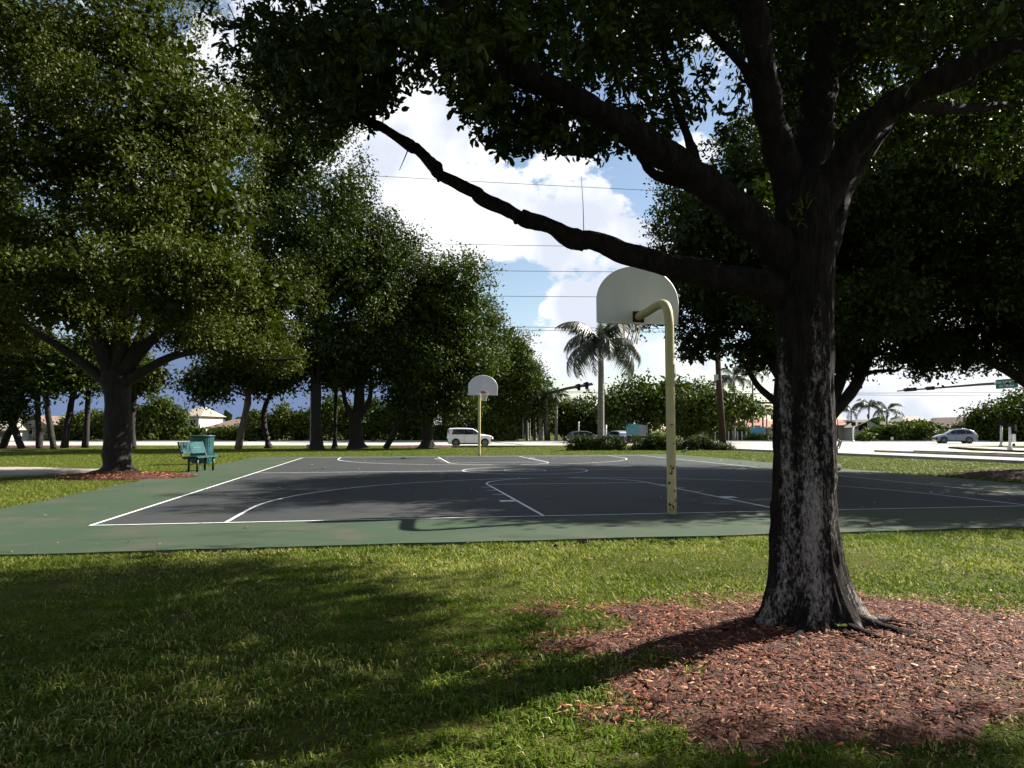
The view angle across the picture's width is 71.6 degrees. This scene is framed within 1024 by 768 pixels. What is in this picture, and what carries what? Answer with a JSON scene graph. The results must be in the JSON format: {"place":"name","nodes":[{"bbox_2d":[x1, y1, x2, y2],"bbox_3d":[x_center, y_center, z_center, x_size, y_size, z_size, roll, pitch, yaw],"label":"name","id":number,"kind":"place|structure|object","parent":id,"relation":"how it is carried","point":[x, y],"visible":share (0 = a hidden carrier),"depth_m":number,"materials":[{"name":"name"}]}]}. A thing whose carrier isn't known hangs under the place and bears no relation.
{"place":"outdoors","nodes":[
{"label":"outdoors","id":0,"kind":"place"},
{"bbox_2d":[185,407,225,431],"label":"house","id":1,"kind":"structure","parent":0,"point":[204,418],"depth_m":112.47,"materials":[{"name":"white paint"}]},
{"bbox_2d":[0,449,460,508],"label":"grass","id":2,"kind":"structure","parent":0,"point":[46,459],"depth_m":27.30,"materials":[{"name":"green plant"}]},
{"bbox_2d":[205,419,269,439],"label":"house","id":3,"kind":"structure","parent":0,"point":[230,422],"depth_m":107.09,"materials":[{"name":"beige paint"}]},
{"bbox_2d":[81,235,666,247],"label":"overhead wire","id":4,"kind":"object","parent":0,"point":[484,244],"visible":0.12,"depth_m":93.36,"materials":[{"name":"grey metal"}]},
{"bbox_2d":[242,168,656,190],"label":"overhead wire","id":5,"kind":"object","parent":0,"point":[510,183],"visible":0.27,"depth_m":93.89,"materials":[{"name":"grey metal"}]},
{"bbox_2d":[0,0,1022,428],"label":"sky","id":6,"kind":"structure","parent":0,"point":[453,215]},
{"bbox_2d":[0,430,1023,767],"bbox_3d":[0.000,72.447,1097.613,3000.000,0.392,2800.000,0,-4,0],"label":"ground","id":7,"kind":"structure","parent":0,"point":[268,754],"depth_m":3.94,"materials":[{"name":"green plant"}]},
{"bbox_2d":[0,352,44,448],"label":"tree","id":8,"kind":"object","parent":7,"relation":"on","point":[11,407],"visible":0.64,"depth_m":46.51,"materials":[{"name":"green plant"}]},
{"bbox_2d":[0,419,45,439],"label":"house","id":9,"kind":"structure","parent":7,"relation":"on","point":[24,431],"depth_m":102.50,"materials":[{"name":"white paint"}]},
{"bbox_2d":[0,326,64,447],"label":"tree","id":10,"kind":"object","parent":7,"relation":"on","point":[5,440],"visible":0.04,"depth_m":47.27,"materials":[{"name":"green plant"}]},
{"bbox_2d":[24,415,64,439],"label":"house","id":11,"kind":"structure","parent":7,"relation":"on","point":[32,433],"depth_m":103.81,"materials":[{"name":"grey paint"}]},
{"bbox_2d":[0,317,92,448],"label":"tree","id":12,"kind":"object","parent":7,"relation":"on","point":[18,366],"visible":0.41,"depth_m":46.21,"materials":[{"name":"green plant"}]},
{"bbox_2d":[0,467,97,476],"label":"sidewalk","id":13,"kind":"structure","parent":7,"relation":"on","point":[21,471],"depth_m":20.06,"materials":[{"name":"grey concrete"}]},
{"bbox_2d":[7,446,97,447],"bbox_3d":[-32.655,4.334,48.966,8.177,0.152,2.623,0,-4,0],"label":"mulch ring","id":14,"kind":"object","parent":7,"relation":"on","point":[45,447],"visible":0.39,"depth_m":48.24,"materials":[{"name":"wood"}]},
{"bbox_2d":[14,333,96,448],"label":"tree","id":15,"kind":"object","parent":7,"relation":"on","point":[73,371],"visible":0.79,"depth_m":45.82,"materials":[{"name":"green plant"}]},
{"bbox_2d":[27,321,131,447],"bbox_3d":[-28.996,-0.387,48.387,7.083,9.528,6.005,0,-4,0],"label":"tree","id":16,"kind":"object","parent":7,"relation":"on","point":[76,342],"visible":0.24,"depth_m":47.67,"materials":[{"name":"green plant"}]},
{"bbox_2d":[63,350,102,447],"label":"tree","id":17,"kind":"object","parent":7,"relation":"on","point":[86,431],"visible":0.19,"depth_m":48.29,"materials":[{"name":"green plant"}]},
{"bbox_2d":[28,393,194,439],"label":"hedge","id":18,"kind":"object","parent":7,"relation":"on","point":[165,416],"visible":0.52,"depth_m":92.00,"materials":[{"name":"green plant"}]},
{"bbox_2d":[61,472,191,480],"bbox_3d":[-9.954,2.340,18.187,3.750,0.152,1.998,0,-4,0],"label":"mulch ring","id":19,"kind":"object","parent":7,"relation":"on","point":[133,477],"visible":0.46,"depth_m":17.47,"materials":[{"name":"wood"}]},
{"bbox_2d":[53,471,198,478],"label":"wood chips","id":20,"kind":"object","parent":19,"relation":"on","point":[104,474],"visible":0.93,"depth_m":17.82,"materials":[{"name":"brown wood"}]},
{"bbox_2d":[86,343,179,448],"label":"tree","id":21,"kind":"object","parent":7,"relation":"on","point":[153,382],"visible":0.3,"depth_m":45.71,"materials":[{"name":"green plant"}]},
{"bbox_2d":[0,0,338,472],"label":"tree","id":22,"kind":"object","parent":7,"relation":"on","point":[166,261],"visible":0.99,"depth_m":18.47,"materials":[{"name":"green plant"}]},
{"bbox_2d":[189,435,215,462],"bbox_3d":[-11.140,2.338,25.502,0.892,0.983,0.892,0,-4,0],"label":"trash bin","id":23,"kind":"object","parent":7,"relation":"on","point":[208,441],"visible":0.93,"depth_m":25.22,"materials":[{"name":"teal metal"}]},
{"bbox_2d":[170,423,245,439],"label":"hedge","id":24,"kind":"object","parent":7,"relation":"on","point":[222,433],"visible":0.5,"depth_m":92.35,"materials":[{"name":"green plant"}]},
{"bbox_2d":[211,727,255,737],"bbox_3d":[-1.052,1.320,2.687,0.159,0.021,0.007,1,-4,-18],"label":"fallen twig","id":25,"kind":"object","parent":7,"relation":"on","point":[233,731],"visible":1,"depth_m":2.69,"materials":[{"name":"brown wood"}]},
{"bbox_2d":[166,354,301,448],"bbox_3d":[-18.145,0.362,46.307,8.443,7.778,5.475,0,-4,0],"label":"tree","id":26,"kind":"object","parent":7,"relation":"on","point":[210,383],"visible":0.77,"depth_m":45.61,"materials":[{"name":"green plant"}]},
{"bbox_2d":[236,408,272,439],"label":"shrub","id":27,"kind":"object","parent":7,"relation":"on","point":[253,423],"visible":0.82,"depth_m":90.18,"materials":[{"name":"green plant"}]},
{"bbox_2d":[232,332,326,448],"bbox_3d":[-15.221,0.312,47.437,8.990,8.105,5.536,0,-4,0],"label":"tree","id":28,"kind":"object","parent":7,"relation":"on","point":[268,444],"visible":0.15,"depth_m":47.28,"materials":[{"name":"green plant"}]},
{"bbox_2d":[230,393,364,441],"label":"hedge","id":29,"kind":"object","parent":7,"relation":"on","point":[295,423],"visible":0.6,"depth_m":91.32,"materials":[{"name":"green plant"}]},
{"bbox_2d":[306,382,311,447],"bbox_3d":[-13.048,1.691,46.989,0.800,5.102,0.800,0,-4,0],"label":"utility pole","id":30,"kind":"object","parent":7,"relation":"on","point":[307,445],"visible":0.12,"depth_m":46.74,"materials":[{"name":"concrete"}]},
{"bbox_2d":[203,47,418,449],"bbox_3d":[-12.337,-9.078,44.326,13.550,26.287,11.629,2,-4,-30],"label":"tree","id":31,"kind":"object","parent":7,"relation":"on","point":[301,236],"visible":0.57,"depth_m":43.41,"materials":[{"name":"green plant"}]},
{"bbox_2d":[298,308,369,448],"bbox_3d":[-11.636,-0.590,47.080,6.018,9.708,5.845,3,-5,-40],"label":"tree","id":32,"kind":"object","parent":7,"relation":"on","point":[334,442],"visible":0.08,"depth_m":46.69,"materials":[{"name":"green plant"}]},
{"bbox_2d":[0,445,719,456],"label":"grass","id":33,"kind":"structure","parent":7,"relation":"on","point":[368,449],"depth_m":41.12,"materials":[{"name":"green plant"}]},
{"bbox_2d":[300,196,432,448],"bbox_3d":[-9.271,-4.256,46.275,8.291,17.090,7.701,3,-5,-38],"label":"tree","id":34,"kind":"object","parent":7,"relation":"on","point":[355,415],"visible":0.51,"depth_m":45.45,"materials":[{"name":"green plant"}]},
{"bbox_2d":[343,395,464,440],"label":"hedge","id":35,"kind":"object","parent":7,"relation":"on","point":[374,427],"visible":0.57,"depth_m":91.10,"materials":[{"name":"green plant"}]},
{"bbox_2d":[366,343,443,448],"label":"tree","id":36,"kind":"object","parent":7,"relation":"on","point":[402,414],"visible":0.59,"depth_m":45.72,"materials":[{"name":"green plant"}]},
{"bbox_2d":[396,445,457,447],"bbox_3d":[-6.139,4.457,50.869,5.031,0.152,2.706,0,-4,0],"label":"mulch ring","id":37,"kind":"object","parent":7,"relation":"on","point":[439,446],"visible":0.48,"depth_m":50.06,"materials":[{"name":"wood"}]},
{"bbox_2d":[361,238,517,448],"bbox_3d":[-4.638,-2.696,47.410,10.057,13.942,9.327,0,-4,0],"label":"tree","id":38,"kind":"object","parent":7,"relation":"on","point":[445,314],"visible":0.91,"depth_m":45.99,"materials":[{"name":"green plant"}]},
{"bbox_2d":[26,410,964,435],"bbox_3d":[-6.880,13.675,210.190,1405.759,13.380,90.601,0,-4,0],"label":"distant woodland","id":39,"kind":"object","parent":7,"relation":"on","point":[228,415],"visible":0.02,"depth_m":199.46,"materials":[{"name":"green plant"}]},
{"bbox_2d":[436,289,563,435],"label":"tree","id":40,"kind":"object","parent":7,"relation":"on","point":[514,383],"visible":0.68,"depth_m":91.36,"materials":[{"name":"green plant"}]},
{"bbox_2d":[490,421,522,440],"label":"shrub","id":41,"kind":"object","parent":7,"relation":"on","point":[507,432],"visible":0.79,"depth_m":90.13,"materials":[{"name":"green plant"}]},
{"bbox_2d":[0,541,1020,766],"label":"leaf litter","id":42,"kind":"object","parent":7,"relation":"on","point":[643,622],"visible":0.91,"depth_m":3.99,"materials":[{"name":"brown plant"}]},
{"bbox_2d":[0,454,1023,563],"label":"court slab","id":43,"kind":"structure","parent":7,"relation":"on","point":[333,504],"depth_m":11.22,"materials":[{"name":"asphalt"}]},
{"bbox_2d":[177,441,220,471],"bbox_3d":[-9.138,2.128,20.756,0.651,0.888,1.276,0,-4,7],"label":"bench","id":44,"kind":"object","parent":43,"relation":"on","point":[190,447],"visible":0.98,"depth_m":20.62,"materials":[{"name":"teal plastic"}]},
{"bbox_2d":[468,375,497,455],"bbox_3d":[-1.339,1.479,31.567,1.388,3.707,1.425,-3,-4,34],"label":"basketball hoop","id":45,"kind":"object","parent":43,"relation":"on","point":[482,385],"visible":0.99,"depth_m":31.36,"materials":[{"name":"yellow paint"}]},
{"bbox_2d":[596,266,678,513],"bbox_3d":[2.126,0.028,11.208,1.513,3.986,1.532,-3,-4,34],"label":"basketball hoop","id":46,"kind":"object","parent":43,"relation":"on","point":[630,295],"visible":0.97,"depth_m":11.56,"materials":[{"name":"yellow paint"}]},
{"bbox_2d":[0,527,1023,636],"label":"grass","id":47,"kind":"structure","parent":7,"relation":"on","point":[504,558],"depth_m":5.80,"materials":[{"name":"green plant"}]},
{"bbox_2d":[481,387,557,438],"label":"tree","id":48,"kind":"object","parent":7,"relation":"on","point":[520,425],"visible":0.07,"depth_m":127.66,"materials":[{"name":"green plant"}]},
{"bbox_2d":[525,419,528,439],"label":"palm tree","id":49,"kind":"object","parent":7,"relation":"on","point":[527,437],"visible":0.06,"depth_m":97.61,"materials":[{"name":"plant"}]},
{"bbox_2d":[533,415,536,439],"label":"palm tree","id":50,"kind":"object","parent":7,"relation":"on","point":[534,434],"visible":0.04,"depth_m":96.60,"materials":[{"name":"grey plant"}]},
{"bbox_2d":[526,387,553,439],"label":"palm tree","id":51,"kind":"object","parent":7,"relation":"on","point":[540,430],"visible":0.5,"depth_m":91.59,"materials":[{"name":"green plant"}]},
{"bbox_2d":[543,391,571,439],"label":"palm tree","id":52,"kind":"object","parent":7,"relation":"on","point":[559,395],"visible":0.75,"depth_m":91.66,"materials":[{"name":"green plant"}]},
{"bbox_2d":[548,395,580,439],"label":"tree","id":53,"kind":"object","parent":7,"relation":"on","point":[566,400],"visible":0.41,"depth_m":94.79,"materials":[{"name":"green plant"}]},
{"bbox_2d":[544,382,592,439],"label":"traffic signal","id":54,"kind":"object","parent":7,"relation":"on","point":[586,385],"visible":0.84,"depth_m":87.07,"materials":[{"name":"grey metal"}]},
{"bbox_2d":[558,382,635,435],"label":"tree","id":55,"kind":"object","parent":7,"relation":"on","point":[581,416],"visible":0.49,"depth_m":93.52,"materials":[{"name":"green plant"}]},
{"bbox_2d":[555,321,647,438],"bbox_3d":[7.282,-0.108,57.627,7.572,10.379,7.212,0,-4,0],"label":"palm tree","id":56,"kind":"object","parent":7,"relation":"on","point":[602,343],"visible":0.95,"depth_m":57.73,"materials":[{"name":"green plant"}]},
{"bbox_2d":[561,430,683,450],"bbox_3d":[6.660,3.522,42.737,7.428,1.486,2.170,0,-4,0],"label":"hedge","id":57,"kind":"object","parent":7,"relation":"on","point":[587,442],"visible":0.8,"depth_m":42.50,"materials":[{"name":"green plant"}]},
{"bbox_2d":[626,423,648,442],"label":"banner sign","id":58,"kind":"object","parent":7,"relation":"on","point":[635,429],"visible":0.7,"depth_m":81.84,"materials":[{"name":"teal fabric"}]},
{"bbox_2d":[582,368,730,434],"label":"tree","id":59,"kind":"object","parent":7,"relation":"on","point":[640,401],"visible":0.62,"depth_m":82.57,"materials":[{"name":"green plant"}]},
{"bbox_2d":[643,381,772,439],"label":"tree","id":60,"kind":"object","parent":7,"relation":"on","point":[694,411],"visible":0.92,"depth_m":78.57,"materials":[{"name":"green plant"}]},
{"bbox_2d":[676,433,739,450],"bbox_3d":[11.599,3.614,42.954,4.352,1.333,1.675,0,-4,0],"label":"shrub","id":61,"kind":"object","parent":7,"relation":"on","point":[698,443],"visible":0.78,"depth_m":42.66,"materials":[{"name":"green plant"}]},
{"bbox_2d":[714,350,725,443],"bbox_3d":[13.781,-0.584,47.119,0.770,9.989,0.515,0,-4,0],"label":"utility pole","id":62,"kind":"object","parent":7,"relation":"on","point":[720,410],"visible":0.49,"depth_m":46.86,"materials":[{"name":"brown wood"}]},
{"bbox_2d":[714,431,746,439],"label":"fence","id":63,"kind":"object","parent":7,"relation":"on","point":[729,435],"visible":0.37,"depth_m":93.70,"materials":[{"name":"grey metal"}]},
{"bbox_2d":[437,585,1023,766],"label":"mulch bed","id":64,"kind":"object","parent":7,"relation":"on","point":[836,735],"visible":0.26,"depth_m":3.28,"materials":[{"name":"wood"}]},
{"bbox_2d":[196,0,1023,663],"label":"tree","id":65,"kind":"object","parent":64,"relation":"on","point":[346,52],"visible":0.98,"depth_m":4.29,"materials":[{"name":"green plant"}]},
{"bbox_2d":[786,192,815,227],"bbox_3d":[1.681,-1.017,4.133,0.192,0.203,0.113,0,-4,0],"label":"air plant","id":66,"kind":"object","parent":65,"relation":"attached to","point":[798,208],"visible":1,"depth_m":4.16,"materials":[{"name":"green plant"}]},
{"bbox_2d":[712,366,751,439],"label":"palm tree","id":67,"kind":"object","parent":7,"relation":"on","point":[729,379],"visible":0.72,"depth_m":91.83,"materials":[{"name":"green plant"}]},
{"bbox_2d":[707,423,762,439],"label":"shrub","id":68,"kind":"object","parent":7,"relation":"on","point":[743,429],"visible":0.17,"depth_m":94.75,"materials":[{"name":"green plant"}]},
{"bbox_2d":[734,359,768,426],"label":"palm tree","id":69,"kind":"object","parent":7,"relation":"on","point":[760,374],"visible":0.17,"depth_m":99.04,"materials":[{"name":"green plant"}]},
{"bbox_2d":[742,419,772,434],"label":"house","id":70,"kind":"structure","parent":7,"relation":"on","point":[769,427],"depth_m":110.48,"materials":[{"name":"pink paint"}]},
{"bbox_2d":[750,427,764,434],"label":"blue sign","id":71,"kind":"object","parent":7,"relation":"on","point":[757,430],"visible":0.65,"depth_m":92.30,"materials":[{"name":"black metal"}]},
{"bbox_2d":[745,432,772,439],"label":"shrub","id":72,"kind":"object","parent":7,"relation":"on","point":[767,436],"visible":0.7,"depth_m":90.69,"materials":[{"name":"green plant"}]},
{"bbox_2d":[756,412,772,433],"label":"palm tree","id":73,"kind":"object","parent":7,"relation":"on","point":[768,413],"visible":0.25,"depth_m":109.77,"materials":[{"name":"green plant"}]},
{"bbox_2d":[758,404,772,435],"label":"palm tree","id":74,"kind":"object","parent":7,"relation":"on","point":[766,409],"visible":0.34,"depth_m":102.74,"materials":[{"name":"green plant"}]},
{"bbox_2d":[565,445,1023,481],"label":"grass","id":75,"kind":"structure","parent":7,"relation":"on","point":[860,459],"depth_m":26.32,"materials":[{"name":"green plant"}]},
{"bbox_2d":[629,50,1023,469],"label":"tree","id":76,"kind":"object","parent":7,"relation":"on","point":[882,293],"visible":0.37,"depth_m":17.39,"materials":[{"name":"green plant"}]},
{"bbox_2d":[836,419,857,439],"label":"house","id":77,"kind":"structure","parent":7,"relation":"on","point":[841,423],"depth_m":111.75,"materials":[{"name":"beige paint"}]},
{"bbox_2d":[843,402,864,419],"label":"palm tree","id":78,"kind":"object","parent":7,"relation":"on","point":[848,409],"visible":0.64,"depth_m":117.76,"materials":[{"name":"green plant"}]},
{"bbox_2d":[841,419,882,439],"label":"house","id":79,"kind":"structure","parent":7,"relation":"on","point":[860,424],"depth_m":108.30,"materials":[{"name":"white paint"}]},
{"bbox_2d":[858,422,867,430],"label":"window","id":80,"kind":"structure","parent":79,"relation":"in","point":[860,426],"depth_m":107.73,"materials":[{"name":"black glass"}]},
{"bbox_2d":[854,398,885,418],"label":"palm tree","id":81,"kind":"object","parent":7,"relation":"on","point":[865,403],"visible":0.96,"depth_m":115.67,"materials":[{"name":"green plant"}]},
{"bbox_2d":[872,403,904,423],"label":"palm tree","id":82,"kind":"object","parent":7,"relation":"on","point":[890,406],"visible":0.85,"depth_m":117.80,"materials":[{"name":"green plant"}]},
{"bbox_2d":[881,416,930,424],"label":"house","id":83,"kind":"structure","parent":7,"relation":"on","point":[901,418],"depth_m":120.09,"materials":[{"name":"beige paint"}]},
{"bbox_2d":[850,418,967,440],"bbox_3d":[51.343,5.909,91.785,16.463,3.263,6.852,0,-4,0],"label":"hedge","id":84,"kind":"object","parent":7,"relation":"on","point":[906,430],"visible":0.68,"depth_m":90.94,"materials":[{"name":"green plant"}]},
{"bbox_2d":[848,92,1023,268],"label":"tree","id":85,"kind":"object","parent":7,"relation":"on","point":[880,181],"visible":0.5,"depth_m":14.47,"materials":[{"name":"green plant"}]},
{"bbox_2d":[872,48,1023,389],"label":"tree","id":86,"kind":"object","parent":7,"relation":"on","point":[996,294],"visible":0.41,"depth_m":19.38,"materials":[{"name":"green plant"}]},
{"bbox_2d":[930,417,965,429],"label":"house","id":87,"kind":"structure","parent":7,"relation":"on","point":[947,420],"depth_m":113.18,"materials":[{"name":"beige paint"}]},
{"bbox_2d":[954,387,1023,441],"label":"tree","id":88,"kind":"object","parent":7,"relation":"on","point":[982,423],"visible":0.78,"depth_m":90.24,"materials":[{"name":"green plant"}]},
{"bbox_2d":[954,470,1023,479],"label":"mulch ring","id":89,"kind":"object","parent":7,"relation":"on","point":[1019,475],"visible":0.7,"depth_m":18.64,"materials":[{"name":"wood"}]},
{"bbox_2d":[946,469,1022,476],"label":"wood chips","id":90,"kind":"object","parent":89,"relation":"on","point":[985,470],"visible":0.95,"depth_m":19.12,"materials":[{"name":"brown wood"}]},
{"bbox_2d":[0,440,1023,464],"bbox_3d":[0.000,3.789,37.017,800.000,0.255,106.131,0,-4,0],"label":"road","id":91,"kind":"structure","parent":0,"point":[920,449],"depth_m":66.24,"materials":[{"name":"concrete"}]},
{"bbox_2d":[446,428,493,444],"bbox_3d":[-3.749,4.782,63.824,4.180,1.661,2.120,0,-4,-2],"label":"car","id":92,"kind":"object","parent":91,"relation":"on","point":[457,436],"visible":0.91,"depth_m":62.93,"materials":[{"name":"white metal"}]},
{"bbox_2d":[566,431,597,439],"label":"car","id":93,"kind":"object","parent":91,"relation":"on","point":[580,433],"visible":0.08,"depth_m":85.01,"materials":[{"name":"grey metal"}]},
{"bbox_2d":[606,431,625,440],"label":"car","id":94,"kind":"object","parent":91,"relation":"on","point":[621,434],"visible":0.3,"depth_m":86.29,"materials":[{"name":"grey metal"}]},
{"bbox_2d":[851,422,855,441],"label":"pedestrian signal","id":95,"kind":"object","parent":91,"relation":"on","point":[853,424],"visible":1,"depth_m":87.69,"materials":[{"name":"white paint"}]},
{"bbox_2d":[931,428,978,443],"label":"car","id":96,"kind":"object","parent":91,"relation":"on","point":[965,435],"visible":0.99,"depth_m":76.05,"materials":[{"name":"silver metal"}]},
{"bbox_2d":[897,379,1017,391],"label":"traffic signal","id":97,"kind":"object","parent":91,"relation":"on","point":[1000,384],"visible":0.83,"depth_m":75.16,"materials":[{"name":"grey metal"}]},
{"bbox_2d":[44,458,1015,526],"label":"leaf litter","id":98,"kind":"object","parent":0,"point":[868,524],"visible":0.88,"depth_m":17.74,"materials":[{"name":"brown plant"}]},
{"bbox_2d":[473,270,602,271],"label":"overhead wire","id":99,"kind":"object","parent":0,"point":[563,271],"visible":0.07,"depth_m":93.12,"materials":[{"name":"grey metal"}]},
{"bbox_2d":[512,296,577,296],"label":"overhead wire","id":100,"kind":"object","parent":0,"point":[544,296],"visible":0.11,"depth_m":92.91,"materials":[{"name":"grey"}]},
{"bbox_2d":[306,387,966,395],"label":"overhead wire","id":101,"kind":"object","parent":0,"point":[910,395],"visible":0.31,"depth_m":105.09,"materials":[{"name":"grey"}]},
{"bbox_2d":[287,390,1021,392],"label":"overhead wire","id":102,"kind":"object","parent":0,"point":[956,392],"visible":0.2,"depth_m":100.11,"materials":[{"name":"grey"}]},
{"bbox_2d":[948,446,1023,451],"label":"corner verge","id":103,"kind":"structure","parent":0,"point":[971,449],"depth_m":51.50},
{"bbox_2d":[998,419,1005,446],"bbox_3d":[38.155,3.820,55.303,0.480,2.186,0.535,1,-4,-17],"label":"pedestrian signal","id":104,"kind":"object","parent":103,"relation":"on","point":[1001,422],"visible":0.86,"depth_m":55.27,"materials":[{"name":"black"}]},
{"bbox_2d":[967,447,1023,450],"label":"pavement","id":105,"kind":"structure","parent":0,"point":[1020,449],"depth_m":50.37,"materials":[{"name":"concrete"}]},
{"bbox_2d":[1007,424,1016,449],"bbox_3d":[32.976,3.518,46.835,0.649,1.694,0.445,0,-4,0],"label":"pedestrian signal","id":106,"kind":"object","parent":105,"relation":"on","point":[1012,427],"visible":1,"depth_m":46.77,"materials":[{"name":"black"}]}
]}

